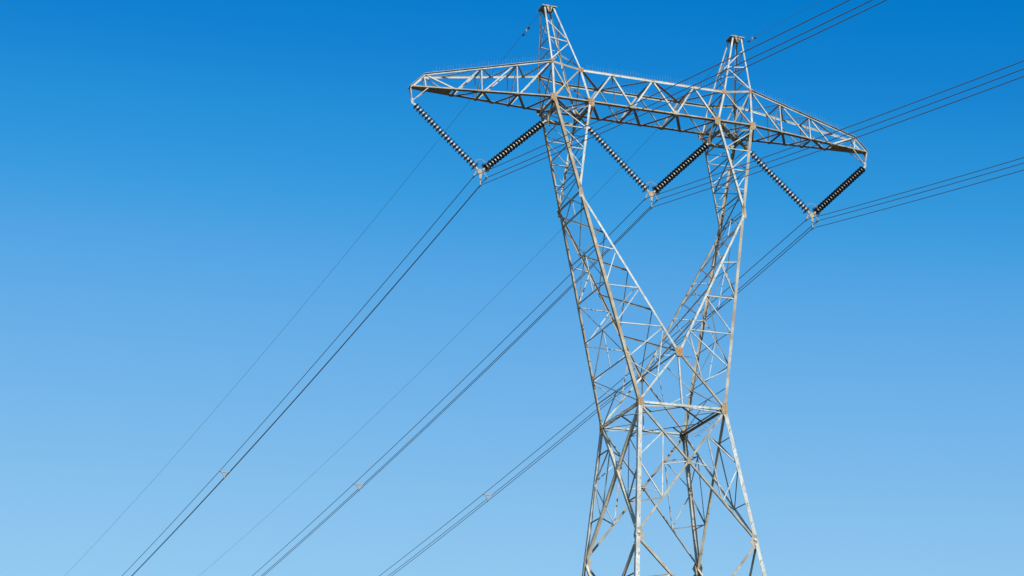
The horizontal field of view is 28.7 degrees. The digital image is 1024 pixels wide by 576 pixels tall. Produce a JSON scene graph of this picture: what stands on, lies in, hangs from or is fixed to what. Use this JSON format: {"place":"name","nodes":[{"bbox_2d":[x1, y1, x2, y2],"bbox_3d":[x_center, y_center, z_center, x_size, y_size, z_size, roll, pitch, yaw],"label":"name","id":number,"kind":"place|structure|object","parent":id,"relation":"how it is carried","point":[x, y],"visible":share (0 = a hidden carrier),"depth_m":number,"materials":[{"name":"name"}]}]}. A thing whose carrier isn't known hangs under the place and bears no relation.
{"place":"outdoors","nodes":[
{"label":"outdoors","id":0,"kind":"place"},
{"bbox_2d":[0,0,1023,575],"label":"sky","id":1,"kind":"structure","parent":0,"point":[179,179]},
{"bbox_2d":[408,4,868,575],"bbox_3d":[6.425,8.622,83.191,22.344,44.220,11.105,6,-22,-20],"label":"transmission tower","id":2,"kind":"structure","parent":0,"point":[714,120],"depth_m":86.44,"materials":[{"name":"metal"}]},
{"bbox_2d":[72,1,549,567],"bbox_3d":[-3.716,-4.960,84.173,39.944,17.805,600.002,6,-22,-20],"label":"earth wire","id":3,"kind":"object","parent":2,"relation":"attached to","point":[316,289],"visible":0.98,"depth_m":109.46,"materials":[{"name":"metal"}]},
{"bbox_2d":[411,102,477,169],"bbox_3d":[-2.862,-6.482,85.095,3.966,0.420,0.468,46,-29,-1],"label":"insulator string","id":4,"kind":"object","parent":2,"relation":"hanging from","point":[439,130],"visible":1,"depth_m":85.02,"materials":[{"name":"brown ceramic"}]},
{"bbox_2d":[471,159,489,187],"bbox_3d":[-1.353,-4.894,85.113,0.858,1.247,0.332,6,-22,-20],"label":"conductor yoke","id":5,"kind":"object","parent":4,"relation":"hanging from","point":[480,175],"visible":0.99,"depth_m":85.09,"materials":[{"name":"metal"}]},
{"bbox_2d":[122,0,849,575],"bbox_3d":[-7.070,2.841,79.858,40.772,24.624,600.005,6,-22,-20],"label":"conductor","id":6,"kind":"object","parent":5,"relation":"hanging from","point":[482,172],"visible":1,"depth_m":82.31,"materials":[{"name":"metal"}]},
{"bbox_2d":[131,0,871,575],"bbox_3d":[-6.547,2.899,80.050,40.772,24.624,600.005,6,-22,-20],"label":"conductor","id":7,"kind":"object","parent":5,"relation":"hanging from","point":[527,160],"visible":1,"depth_m":77.61,"materials":[{"name":"metal"}]},
{"bbox_2d":[132,0,886,575],"bbox_3d":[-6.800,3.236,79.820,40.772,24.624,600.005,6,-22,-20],"label":"conductor","id":8,"kind":"object","parent":5,"relation":"hanging from","point":[516,170],"visible":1,"depth_m":80.38,"materials":[{"name":"metal"}]},
{"bbox_2d":[200,0,820,574],"bbox_3d":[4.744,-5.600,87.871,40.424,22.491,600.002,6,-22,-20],"label":"earth wire","id":9,"kind":"object","parent":2,"relation":"attached to","point":[548,242],"visible":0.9,"depth_m":111.98,"materials":[{"name":"metal"}]},
{"bbox_2d":[482,119,546,171],"bbox_3d":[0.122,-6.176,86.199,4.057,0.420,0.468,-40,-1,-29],"label":"insulator string","id":10,"kind":"object","parent":2,"relation":"hanging from","point":[521,139],"visible":1,"depth_m":86.11,"materials":[{"name":"brown ceramic"}]},
{"bbox_2d":[588,127,649,191],"bbox_3d":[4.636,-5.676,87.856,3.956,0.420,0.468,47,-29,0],"label":"insulator string","id":11,"kind":"object","parent":2,"relation":"hanging from","point":[611,152],"visible":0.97,"depth_m":87.78,"materials":[{"name":"brown ceramic"}]},
{"bbox_2d":[652,143,707,193],"bbox_3d":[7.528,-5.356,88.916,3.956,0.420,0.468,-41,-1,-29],"label":"insulator string","id":12,"kind":"object","parent":2,"relation":"hanging from","point":[682,166],"visible":1,"depth_m":88.82,"materials":[{"name":"brown ceramic"}]},
{"bbox_2d":[643,182,658,209],"bbox_3d":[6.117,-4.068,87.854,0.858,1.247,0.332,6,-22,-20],"label":"conductor yoke","id":13,"kind":"object","parent":12,"relation":"hanging from","point":[649,193],"visible":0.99,"depth_m":87.82,"materials":[{"name":"metal"}]},
{"bbox_2d":[252,60,1023,575],"bbox_3d":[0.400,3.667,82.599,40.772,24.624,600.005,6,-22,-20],"label":"conductor","id":14,"kind":"object","parent":13,"relation":"hanging from","point":[650,196],"visible":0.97,"depth_m":86.22,"materials":[{"name":"metal"}]},
{"bbox_2d":[261,68,1023,575],"bbox_3d":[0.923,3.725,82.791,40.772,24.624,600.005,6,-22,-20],"label":"conductor","id":15,"kind":"object","parent":13,"relation":"hanging from","point":[661,198],"visible":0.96,"depth_m":87.43,"materials":[{"name":"metal"}]},
{"bbox_2d":[266,76,1023,573],"bbox_3d":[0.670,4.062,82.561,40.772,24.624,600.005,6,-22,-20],"label":"conductor","id":16,"kind":"object","parent":13,"relation":"hanging from","point":[634,224],"visible":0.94,"depth_m":87.44,"materials":[{"name":"metal"}]},
{"bbox_2d":[750,151,809,213],"bbox_3d":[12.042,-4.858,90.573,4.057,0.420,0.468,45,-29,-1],"label":"insulator string","id":17,"kind":"object","parent":2,"relation":"hanging from","point":[780,183],"visible":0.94,"depth_m":90.49,"materials":[{"name":"brown ceramic"}]},
{"bbox_2d":[804,203,818,229],"bbox_3d":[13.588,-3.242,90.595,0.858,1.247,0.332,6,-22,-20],"label":"conductor yoke","id":18,"kind":"object","parent":17,"relation":"hanging from","point":[810,214],"visible":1,"depth_m":90.56,"materials":[{"name":"metal"}]},
{"bbox_2d":[379,157,1023,575],"bbox_3d":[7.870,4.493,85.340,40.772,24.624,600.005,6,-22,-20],"label":"conductor","id":19,"kind":"object","parent":18,"relation":"hanging from","point":[703,309],"visible":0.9,"depth_m":95.98,"materials":[{"name":"metal"}]},
{"bbox_2d":[388,163,1023,575],"bbox_3d":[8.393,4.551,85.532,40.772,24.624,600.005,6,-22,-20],"label":"conductor","id":20,"kind":"object","parent":18,"relation":"hanging from","point":[710,313],"visible":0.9,"depth_m":95.10,"materials":[{"name":"metal"}]},
{"bbox_2d":[393,170,1022,574],"bbox_3d":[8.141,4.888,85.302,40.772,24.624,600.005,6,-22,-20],"label":"conductor","id":21,"kind":"object","parent":18,"relation":"hanging from","point":[715,312],"visible":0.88,"depth_m":95.03,"materials":[{"name":"metal"}]},
{"bbox_2d":[812,166,865,214],"bbox_3d":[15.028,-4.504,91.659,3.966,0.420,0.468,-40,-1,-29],"label":"insulator string","id":22,"kind":"object","parent":2,"relation":"hanging from","point":[838,190],"visible":1,"depth_m":91.56,"materials":[{"name":"brown ceramic"}]}
]}

